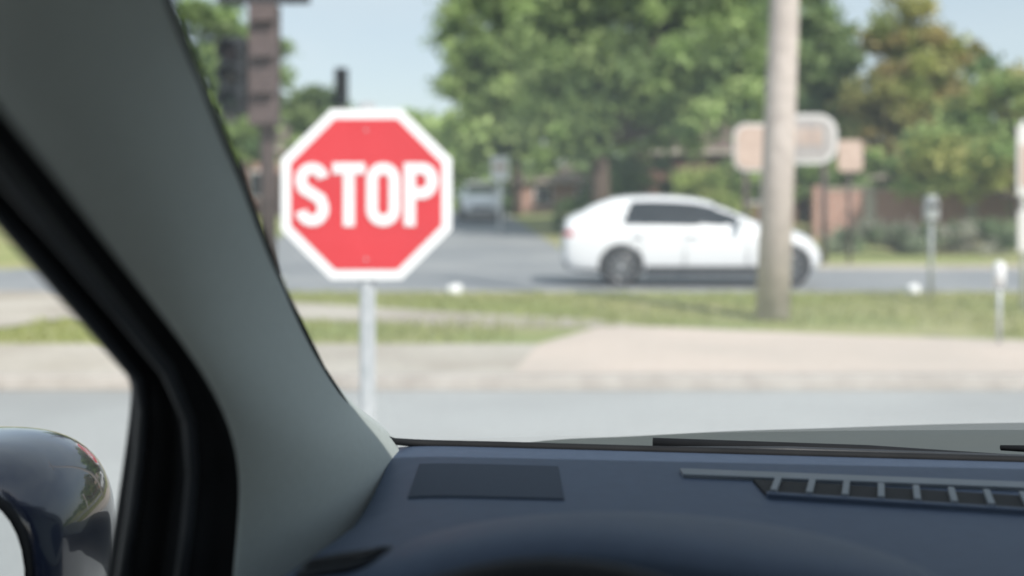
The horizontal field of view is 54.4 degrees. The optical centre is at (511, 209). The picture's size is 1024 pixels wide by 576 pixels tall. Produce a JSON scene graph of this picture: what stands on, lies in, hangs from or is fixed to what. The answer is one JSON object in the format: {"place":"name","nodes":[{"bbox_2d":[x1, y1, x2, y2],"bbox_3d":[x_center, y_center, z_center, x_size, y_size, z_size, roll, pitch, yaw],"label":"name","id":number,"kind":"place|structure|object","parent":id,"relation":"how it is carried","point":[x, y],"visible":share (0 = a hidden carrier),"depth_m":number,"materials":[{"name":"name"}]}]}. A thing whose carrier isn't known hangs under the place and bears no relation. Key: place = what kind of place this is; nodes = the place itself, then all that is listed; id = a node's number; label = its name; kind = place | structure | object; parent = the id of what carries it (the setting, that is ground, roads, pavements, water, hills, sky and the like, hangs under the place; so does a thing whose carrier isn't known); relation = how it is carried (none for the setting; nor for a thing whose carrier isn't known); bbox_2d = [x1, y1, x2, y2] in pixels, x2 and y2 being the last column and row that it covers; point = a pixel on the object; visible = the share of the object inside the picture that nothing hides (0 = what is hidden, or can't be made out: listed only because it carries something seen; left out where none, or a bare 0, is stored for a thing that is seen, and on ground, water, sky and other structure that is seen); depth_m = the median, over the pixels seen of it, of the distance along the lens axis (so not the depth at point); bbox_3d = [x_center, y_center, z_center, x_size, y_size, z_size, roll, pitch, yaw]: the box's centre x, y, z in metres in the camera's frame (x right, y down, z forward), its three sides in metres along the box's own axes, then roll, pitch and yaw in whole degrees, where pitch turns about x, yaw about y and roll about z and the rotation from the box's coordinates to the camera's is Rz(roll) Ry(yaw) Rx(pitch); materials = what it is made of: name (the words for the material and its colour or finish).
{"place":"outdoors","nodes":[
{"label":"outdoors","id":0,"kind":"place"},
{"bbox_2d":[0,292,61,326],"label":"corner pavement","id":1,"kind":"structure","parent":0,"point":[17,308],"depth_m":12.41,"materials":[{"name":"concrete"}]},
{"bbox_2d":[0,344,538,372],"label":"sidewalk","id":2,"kind":"structure","parent":0,"point":[335,358],"depth_m":8.12,"materials":[{"name":"concrete"}]},
{"bbox_2d":[19,211,567,268],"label":"side street","id":3,"kind":"structure","parent":0,"point":[474,241],"depth_m":28.27,"materials":[{"name":"grey asphalt"}]},
{"bbox_2d":[454,181,506,218],"bbox_3d":[-1.345,-0.410,41.785,2.160,1.576,4.472,0,0,-4],"label":"white car","id":4,"kind":"object","parent":3,"relation":"on","point":[478,197],"visible":0.91,"depth_m":39.91,"materials":[{"name":"paint"}]},
{"bbox_2d":[0,269,1019,290],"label":"cross street","id":5,"kind":"structure","parent":0,"point":[572,280],"depth_m":18.21,"materials":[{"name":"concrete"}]},
{"bbox_2d":[560,195,820,286],"bbox_3d":[3.100,0.528,17.692,4.472,1.576,2.160,0,0,2],"label":"white car","id":6,"kind":"object","parent":5,"relation":"on","point":[622,241],"visible":0.88,"depth_m":16.84,"materials":[{"name":"paint"}]},
{"bbox_2d":[0,390,1023,513],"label":"road","id":7,"kind":"structure","parent":0,"point":[95,422],"depth_m":6.49,"materials":[{"name":"grey asphalt"}]},
{"bbox_2d":[281,101,451,419],"bbox_3d":[-0.644,0.420,4.415,0.758,1.800,0.048,0,0,0],"label":"stop sign","id":8,"kind":"object","parent":7,"relation":"on","point":[366,194],"visible":0.95,"depth_m":4.40,"materials":[{"name":"red metal"}]},
{"bbox_2d":[0,210,1023,343],"bbox_3d":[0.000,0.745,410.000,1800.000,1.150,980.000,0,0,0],"label":"ground","id":9,"kind":"structure","parent":0,"point":[539,223],"depth_m":11.80,"materials":[{"name":"green plant"}]},
{"bbox_2d":[177,0,302,168],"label":"deciduous tree","id":10,"kind":"object","parent":9,"relation":"on","point":[214,22],"visible":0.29,"depth_m":40.00,"materials":[{"name":"green plant"}]},
{"bbox_2d":[215,0,309,281],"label":"traffic signal","id":11,"kind":"object","parent":9,"relation":"on","point":[248,73],"visible":0.9,"depth_m":13.87,"materials":[{"name":"brown metal"}]},
{"bbox_2d":[240,151,285,213],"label":"walls","id":12,"kind":"structure","parent":9,"relation":"on","point":[246,168],"depth_m":47.00,"materials":[{"name":"red brick"}]},
{"bbox_2d":[249,171,259,197],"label":"window frame","id":13,"kind":"object","parent":12,"relation":"attached to","point":[250,172],"visible":0.21,"depth_m":46.95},
{"bbox_2d":[251,173,259,195],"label":"window","id":14,"kind":"structure","parent":13,"relation":"in","point":[255,184],"depth_m":46.94,"materials":[{"name":"grey glass"}]},
{"bbox_2d":[231,121,292,147],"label":"roof","id":15,"kind":"structure","parent":12,"relation":"on","point":[286,133],"depth_m":48.19,"materials":[{"name":"grey"}]},
{"bbox_2d":[242,148,287,150],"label":"fascia","id":16,"kind":"structure","parent":15,"relation":"attached to","point":[279,149],"depth_m":46.61,"materials":[{"name":"wood"}]},
{"bbox_2d":[276,83,358,152],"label":"deciduous tree","id":17,"kind":"object","parent":9,"relation":"on","point":[306,109],"visible":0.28,"depth_m":42.11,"materials":[{"name":"green plant"}]},
{"bbox_2d":[334,68,347,108],"bbox_3d":[-5.650,-1.831,32.934,0.414,5.715,0.744,0,0,0],"label":"traffic signal","id":18,"kind":"object","parent":9,"relation":"on","point":[341,88],"visible":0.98,"depth_m":32.85,"materials":[{"name":"brown metal"}]},
{"bbox_2d":[48,302,645,326],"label":"footpath","id":19,"kind":"structure","parent":9,"relation":"on","point":[310,310],"depth_m":11.28,"materials":[{"name":"concrete"}]},
{"bbox_2d":[399,106,487,187],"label":"deciduous tree","id":20,"kind":"object","parent":9,"relation":"on","point":[462,174],"visible":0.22,"depth_m":63.15,"materials":[{"name":"green plant"}]},
{"bbox_2d":[447,284,461,294],"bbox_3d":[-0.825,1.159,14.291,0.223,0.185,0.200,0,0,0],"label":"painted stone","id":21,"kind":"object","parent":9,"relation":"on","point":[451,289],"visible":0.77,"depth_m":14.23,"materials":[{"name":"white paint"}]},
{"bbox_2d":[491,156,508,231],"bbox_3d":[-0.420,-0.481,35.043,0.620,2.775,0.149,0,0,0],"label":"street sign","id":22,"kind":"object","parent":9,"relation":"on","point":[499,169],"visible":0.93,"depth_m":34.98,"materials":[{"name":"grey metal"}]},
{"bbox_2d":[0,291,1019,291],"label":"kerb","id":23,"kind":"structure","parent":9,"relation":"on","point":[576,291],"depth_m":14.70,"materials":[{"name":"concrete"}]},
{"bbox_2d":[0,373,1023,389],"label":"kerb","id":24,"kind":"structure","parent":9,"relation":"on","point":[600,381],"depth_m":7.24,"materials":[{"name":"concrete"}]},
{"bbox_2d":[418,0,616,215],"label":"deciduous tree","id":25,"kind":"object","parent":9,"relation":"on","point":[474,79],"visible":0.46,"depth_m":44.15,"materials":[{"name":"green plant"}]},
{"bbox_2d":[452,150,609,210],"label":"distant trees","id":26,"kind":"object","parent":9,"relation":"on","point":[455,197],"visible":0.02,"depth_m":90.84,"materials":[{"name":"green plant"}]},
{"bbox_2d":[522,183,590,211],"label":"walls","id":27,"kind":"structure","parent":9,"relation":"on","point":[563,190],"depth_m":58.00,"materials":[{"name":"red brick"}]},
{"bbox_2d":[534,186,551,203],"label":"window frame","id":28,"kind":"object","parent":27,"relation":"attached to","point":[542,187],"visible":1,"depth_m":57.95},
{"bbox_2d":[535,188,550,202],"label":"window","id":29,"kind":"structure","parent":28,"relation":"in","point":[546,195],"depth_m":57.94,"materials":[{"name":"grey glass"}]},
{"bbox_2d":[521,165,609,178],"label":"roof","id":30,"kind":"structure","parent":27,"relation":"on","point":[564,173],"depth_m":58.71,"materials":[{"name":"grey"}]},
{"bbox_2d":[511,179,610,182],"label":"fascia","id":31,"kind":"structure","parent":30,"relation":"attached to","point":[559,181],"depth_m":57.61,"materials":[{"name":"wood"}]},
{"bbox_2d":[578,188,590,197],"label":"window","id":32,"kind":"structure","parent":27,"relation":"in","point":[580,190],"depth_m":57.94,"materials":[{"name":"grey glass"}]},
{"bbox_2d":[550,195,587,233],"bbox_3d":[2.625,0.387,34.152,2.762,1.843,1.625,0,0,0],"label":"bush","id":33,"kind":"object","parent":9,"relation":"on","point":[570,206],"visible":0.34,"depth_m":34.10,"materials":[{"name":"green plant"}]},
{"bbox_2d":[608,28,652,182],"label":"deciduous tree","id":34,"kind":"object","parent":9,"relation":"on","point":[614,160],"visible":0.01,"depth_m":48.70,"materials":[{"name":"green plant"}]},
{"bbox_2d":[479,148,796,211],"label":"distant shrubs","id":35,"kind":"object","parent":9,"relation":"on","point":[508,188],"visible":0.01,"depth_m":59.07,"materials":[{"name":"green plant"}]},
{"bbox_2d":[488,0,800,203],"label":"deciduous tree","id":36,"kind":"object","parent":9,"relation":"on","point":[704,64],"visible":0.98,"depth_m":30.98,"materials":[{"name":"green plant"}]},
{"bbox_2d":[578,154,761,204],"bbox_3d":[5.931,-0.649,36.574,7.097,2.896,3.005,0,0,0],"label":"bush","id":37,"kind":"object","parent":9,"relation":"on","point":[630,178],"visible":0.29,"depth_m":36.29,"materials":[{"name":"green plant"}]},
{"bbox_2d":[669,156,756,221],"bbox_3d":[5.177,-0.160,28.070,3.567,2.744,2.323,0,0,0],"label":"bush","id":38,"kind":"object","parent":9,"relation":"on","point":[690,181],"visible":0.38,"depth_m":27.69,"materials":[{"name":"green plant"}]},
{"bbox_2d":[635,153,795,224],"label":"walls","id":39,"kind":"structure","parent":9,"relation":"on","point":[711,160],"depth_m":38.50,"materials":[{"name":"brown"}]},
{"bbox_2d":[625,115,743,157],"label":"roof","id":40,"kind":"structure","parent":39,"relation":"on","point":[724,142],"depth_m":39.10,"materials":[{"name":"grey"}]},
{"bbox_2d":[644,149,732,153],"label":"fascia","id":41,"kind":"structure","parent":40,"relation":"attached to","point":[715,151],"depth_m":38.11,"materials":[{"name":"wood"}]},
{"bbox_2d":[619,0,868,121],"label":"deciduous tree","id":42,"kind":"object","parent":9,"relation":"on","point":[819,27],"visible":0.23,"depth_m":40.79,"materials":[{"name":"green plant"}]},
{"bbox_2d":[512,327,1023,372],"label":"driveway apron","id":43,"kind":"object","parent":9,"relation":"on","point":[643,350],"visible":1,"depth_m":8.37,"materials":[{"name":"concrete"}]},
{"bbox_2d":[993,261,1004,342],"bbox_3d":[4.430,0.845,9.050,0.097,0.750,0.097,0,0,0],"label":"marker post","id":44,"kind":"object","parent":43,"relation":"on","point":[999,275],"visible":0.98,"depth_m":9.03,"materials":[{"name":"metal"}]},
{"bbox_2d":[755,0,798,321],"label":"utility pole","id":45,"kind":"object","parent":9,"relation":"on","point":[773,289],"visible":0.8,"depth_m":10.86,"materials":[{"name":"wood"}]},
{"bbox_2d":[733,114,862,263],"bbox_3d":[6.897,-0.447,24.034,3.105,3.700,0.268,0,0,0],"label":"roadside sign","id":46,"kind":"object","parent":9,"relation":"on","point":[816,139],"visible":0.62,"depth_m":23.95,"materials":[{"name":"brown metal"}]},
{"bbox_2d":[811,186,820,238],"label":"pier","id":47,"kind":"structure","parent":9,"relation":"on","point":[815,209],"depth_m":32.40,"materials":[{"name":"red brick"}]},
{"bbox_2d":[796,6,875,214],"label":"deciduous tree","id":48,"kind":"object","parent":9,"relation":"on","point":[842,134],"visible":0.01,"depth_m":45.08,"materials":[{"name":"green plant"}]},
{"bbox_2d":[804,178,896,218],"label":"walls","id":49,"kind":"structure","parent":9,"relation":"on","point":[807,209],"depth_m":42.16,"materials":[{"name":"red brick"}]},
{"bbox_3d":[16.600,-1.869,40.000,8.700,1.100,6.700,0,0,0],"label":"roof","id":50,"kind":"object","parent":49,"relation":"on","visible":0},
{"bbox_2d":[865,174,896,177],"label":"fascia","id":51,"kind":"structure","parent":50,"relation":"attached to","point":[880,176],"depth_m":36.61,"materials":[{"name":"wood"}]},
{"bbox_2d":[861,186,874,223],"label":"pier","id":52,"kind":"structure","parent":9,"relation":"on","point":[869,201],"depth_m":32.40,"materials":[{"name":"concrete"}]},
{"bbox_2d":[729,128,1007,206],"bbox_3d":[13.618,-1.050,34.139,12.244,3.897,2.862,0,0,0],"label":"bush","id":53,"kind":"object","parent":9,"relation":"on","point":[804,174],"visible":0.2,"depth_m":33.75,"materials":[{"name":"green plant"}]},
{"bbox_2d":[823,0,996,164],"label":"autumn tree","id":54,"kind":"object","parent":9,"relation":"on","point":[897,97],"visible":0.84,"depth_m":37.58,"materials":[{"name":"green plant"}]},
{"bbox_2d":[903,284,919,294],"bbox_3d":[5.744,1.159,14.290,0.219,0.190,0.205,0,0,0],"label":"painted stone","id":55,"kind":"object","parent":9,"relation":"on","point":[911,288],"visible":0.73,"depth_m":14.24,"materials":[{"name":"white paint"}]},
{"bbox_2d":[809,214,1016,256],"bbox_3d":[11.282,0.757,27.165,6.215,1.359,1.723,0,0,0],"label":"hedge","id":56,"kind":"object","parent":9,"relation":"on","point":[897,238],"visible":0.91,"depth_m":27.01,"materials":[{"name":"green plant"}]},
{"bbox_2d":[816,265,1019,268],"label":"kerb","id":57,"kind":"structure","parent":9,"relation":"on","point":[912,266],"depth_m":21.98,"materials":[{"name":"concrete"}]},
{"bbox_2d":[827,190,1012,238],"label":"wall","id":58,"kind":"structure","parent":9,"relation":"on","point":[889,207],"depth_m":32.48,"materials":[{"name":"red brick"}]},
{"bbox_2d":[810,187,1007,189],"bbox_3d":[13.300,-0.680,32.600,7.000,0.080,0.340,0,0,0],"label":"coping","id":59,"kind":"object","parent":58,"relation":"on","point":[854,188],"visible":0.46,"depth_m":32.43,"materials":[{"name":"concrete"}]},
{"bbox_2d":[915,190,925,227],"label":"pier","id":60,"kind":"structure","parent":9,"relation":"on","point":[918,211],"depth_m":32.40,"materials":[{"name":"red brick"}]},
{"bbox_2d":[923,195,938,296],"bbox_3d":[5.850,0.511,13.895,0.200,1.418,0.150,0,0,0],"label":"parking meter","id":61,"kind":"object","parent":9,"relation":"on","point":[930,209],"visible":0.98,"depth_m":13.87,"materials":[{"name":"grey metal"}]},
{"bbox_2d":[873,39,1010,139],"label":"deciduous tree","id":62,"kind":"object","parent":9,"relation":"on","point":[985,58],"visible":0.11,"depth_m":42.99,"materials":[{"name":"green plant"}]},
{"bbox_2d":[885,59,1023,226],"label":"maple tree","id":63,"kind":"object","parent":9,"relation":"on","point":[981,143],"visible":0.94,"depth_m":30.00,"materials":[{"name":"green plant"}]},
{"bbox_2d":[965,195,976,238],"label":"pier","id":64,"kind":"structure","parent":9,"relation":"on","point":[970,210],"depth_m":32.40,"materials":[{"name":"concrete"}]},
{"bbox_2d":[1016,120,1023,310],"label":"street sign","id":65,"kind":"object","parent":9,"relation":"on","point":[1020,177],"visible":0.98,"depth_m":11.98,"materials":[{"name":"metal"}]},
{"bbox_2d":[185,0,1023,209],"label":"sky","id":66,"kind":"structure","parent":0,"point":[381,51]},
{"bbox_2d":[748,177,760,201],"bbox_3d":[9.400,-0.807,38.455,0.900,1.000,0.030,0,0,0],"label":"window","id":67,"kind":"structure","parent":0,"point":[757,199],"depth_m":38.44,"materials":[{"name":"white paint"}]},
{"bbox_2d":[537,423,1023,454],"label":"hood","id":68,"kind":"object","parent":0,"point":[983,437],"visible":0.23,"depth_m":1.24,"materials":[{"name":"paint"}]},
{"bbox_2d":[0,0,398,575],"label":"pillar trim","id":69,"kind":"structure","parent":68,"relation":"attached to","point":[105,108],"depth_m":0.58,"materials":[{"name":"plastic"}]},
{"bbox_2d":[0,109,238,575],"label":"door frame","id":70,"kind":"object","parent":69,"relation":"attached to","point":[213,544],"visible":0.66,"depth_m":0.71,"materials":[{"name":"black metal"}]},
{"bbox_2d":[0,200,149,575],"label":"window bead","id":71,"kind":"object","parent":70,"relation":"attached to","point":[28,249],"depth_m":0.61,"materials":[{"name":"black plastic"}]},
{"bbox_2d":[0,152,198,575],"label":"weatherstrip","id":72,"kind":"object","parent":70,"relation":"attached to","point":[17,189],"visible":1,"depth_m":0.58,"materials":[{"name":"black rubber"}]},
{"bbox_2d":[286,446,1023,575],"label":"dashboard","id":73,"kind":"object","parent":68,"relation":"attached to","point":[656,513],"visible":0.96,"depth_m":0.79,"materials":[{"name":"plastic"}]},
{"bbox_2d":[295,546,392,575],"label":"side vent frame","id":74,"kind":"object","parent":73,"relation":"attached to","point":[341,568],"visible":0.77,"depth_m":0.68,"materials":[{"name":"black plastic"}]},
{"bbox_2d":[305,546,384,568],"bbox_3d":[-0.115,0.240,0.688,0.050,0.013,0.033,0,0,0],"label":"side vent slot","id":75,"kind":"object","parent":74,"relation":"in","point":[343,557],"visible":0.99,"depth_m":0.68,"materials":[{"name":"black plastic"}]},
{"bbox_2d":[408,463,563,500],"bbox_3d":[-0.022,0.249,0.912,0.135,0.007,0.110,0,0,0],"label":"speaker grille","id":76,"kind":"object","parent":73,"relation":"attached to","point":[482,481],"visible":1,"depth_m":0.90,"materials":[{"name":"plastic"}]},
{"bbox_2d":[168,0,1023,461],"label":"glass seal","id":77,"kind":"object","parent":73,"relation":"on","point":[180,24],"visible":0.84,"depth_m":1.05,"materials":[{"name":"black rubber"}]},
{"bbox_2d":[680,468,1023,490],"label":"vent bezel","id":78,"kind":"object","parent":73,"relation":"attached to","point":[862,480],"visible":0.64,"depth_m":0.94,"materials":[{"name":"grey plastic"}]},
{"bbox_2d":[753,479,1023,507],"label":"vent recess","id":79,"kind":"object","parent":73,"relation":"attached to","point":[764,486],"visible":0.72,"depth_m":0.90,"materials":[{"name":"black plastic"}]},
{"bbox_2d":[770,476,781,491],"bbox_3d":[0.241,0.253,0.909,0.006,0.008,0.050,0,0,20],"label":"vent rib","id":80,"kind":"object","parent":79,"relation":"on","point":[777,481],"visible":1,"depth_m":0.90,"materials":[{"name":"grey plastic"}]},
{"bbox_2d":[806,478,815,493],"bbox_3d":[0.272,0.254,0.905,0.006,0.008,0.050,0,0,20],"label":"vent rib","id":81,"kind":"object","parent":79,"relation":"on","point":[811,485],"visible":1,"depth_m":0.90,"materials":[{"name":"grey plastic"}]},
{"bbox_2d":[841,480,849,496],"bbox_3d":[0.302,0.254,0.901,0.006,0.008,0.050,0,0,20],"label":"vent rib","id":82,"kind":"object","parent":79,"relation":"on","point":[846,488],"visible":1,"depth_m":0.90,"materials":[{"name":"grey plastic"}]},
{"bbox_2d":[878,482,884,498],"bbox_3d":[0.333,0.255,0.897,0.006,0.008,0.050,0,0,20],"label":"vent rib","id":83,"kind":"object","parent":79,"relation":"on","point":[881,490],"visible":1,"depth_m":0.89,"materials":[{"name":"grey plastic"}]},
{"bbox_2d":[913,485,920,500],"bbox_3d":[0.363,0.256,0.893,0.006,0.008,0.050,0,0,20],"label":"vent rib","id":84,"kind":"object","parent":79,"relation":"on","point":[916,493],"visible":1,"depth_m":0.89,"materials":[{"name":"grey plastic"}]},
{"bbox_2d":[948,487,957,502],"bbox_3d":[0.394,0.257,0.889,0.006,0.008,0.050,0,0,20],"label":"vent rib","id":85,"kind":"object","parent":79,"relation":"on","point":[952,495],"visible":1,"depth_m":0.89,"materials":[{"name":"grey plastic"}]},
{"bbox_2d":[983,489,995,505],"bbox_3d":[0.424,0.258,0.885,0.006,0.008,0.050,0,0,20],"label":"vent rib","id":86,"kind":"object","parent":79,"relation":"on","point":[988,496],"visible":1,"depth_m":0.88,"materials":[{"name":"grey plastic"}]},
{"bbox_2d":[1019,491,1023,504],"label":"vent rib","id":87,"kind":"object","parent":79,"relation":"on","point":[1021,494],"visible":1,"depth_m":0.89,"materials":[{"name":"grey plastic"}]},
{"bbox_2d":[766,491,1023,514],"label":"vent lip","id":88,"kind":"object","parent":73,"relation":"on","point":[898,503],"visible":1,"depth_m":0.87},
{"bbox_2d":[652,438,998,453],"bbox_3d":[0.420,0.280,1.116,0.522,0.041,0.021,0,0,3],"label":"wiper arm","id":89,"kind":"object","parent":68,"relation":"attached to","point":[676,442],"visible":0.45,"depth_m":1.12},
{"bbox_2d":[680,446,1023,455],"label":"wiper blade","id":90,"kind":"object","parent":89,"relation":"attached to","point":[825,449],"visible":0.18,"depth_m":1.08,"materials":[{"name":"black rubber"}]},
{"bbox_2d":[1000,445,1023,451],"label":"wiper arm","id":91,"kind":"object","parent":68,"relation":"attached to","point":[1018,448],"visible":1,"depth_m":1.12},
{"bbox_3d":[-0.370,0.740,-0.300,0.080,0.800,2.000,0,0,0],"label":"door panel","id":92,"kind":"object","parent":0,"visible":0},
{"bbox_2d":[0,426,114,575],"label":"mirror housing","id":93,"kind":"object","parent":92,"relation":"attached to","point":[56,492],"visible":0.97,"depth_m":0.94,"materials":[{"name":"black plastic"}]},
{"bbox_2d":[0,496,33,575],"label":"mirror bezel","id":94,"kind":"object","parent":93,"relation":"attached to","point":[7,509],"visible":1,"depth_m":0.88,"materials":[{"name":"black plastic"}]},
{"bbox_2d":[0,509,24,575],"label":"mirror pane","id":95,"kind":"object","parent":94,"relation":"in","point":[12,563],"visible":1,"depth_m":0.88,"materials":[{"name":"silver metal"}]},
{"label":"floor","id":96,"kind":"structure","parent":0,"visible":0},
{"bbox_2d":[440,558,657,575],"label":"steering wheel rim","id":97,"kind":"object","parent":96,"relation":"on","point":[548,567],"visible":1,"depth_m":0.53,"materials":[{"name":"black plastic"}]}
]}

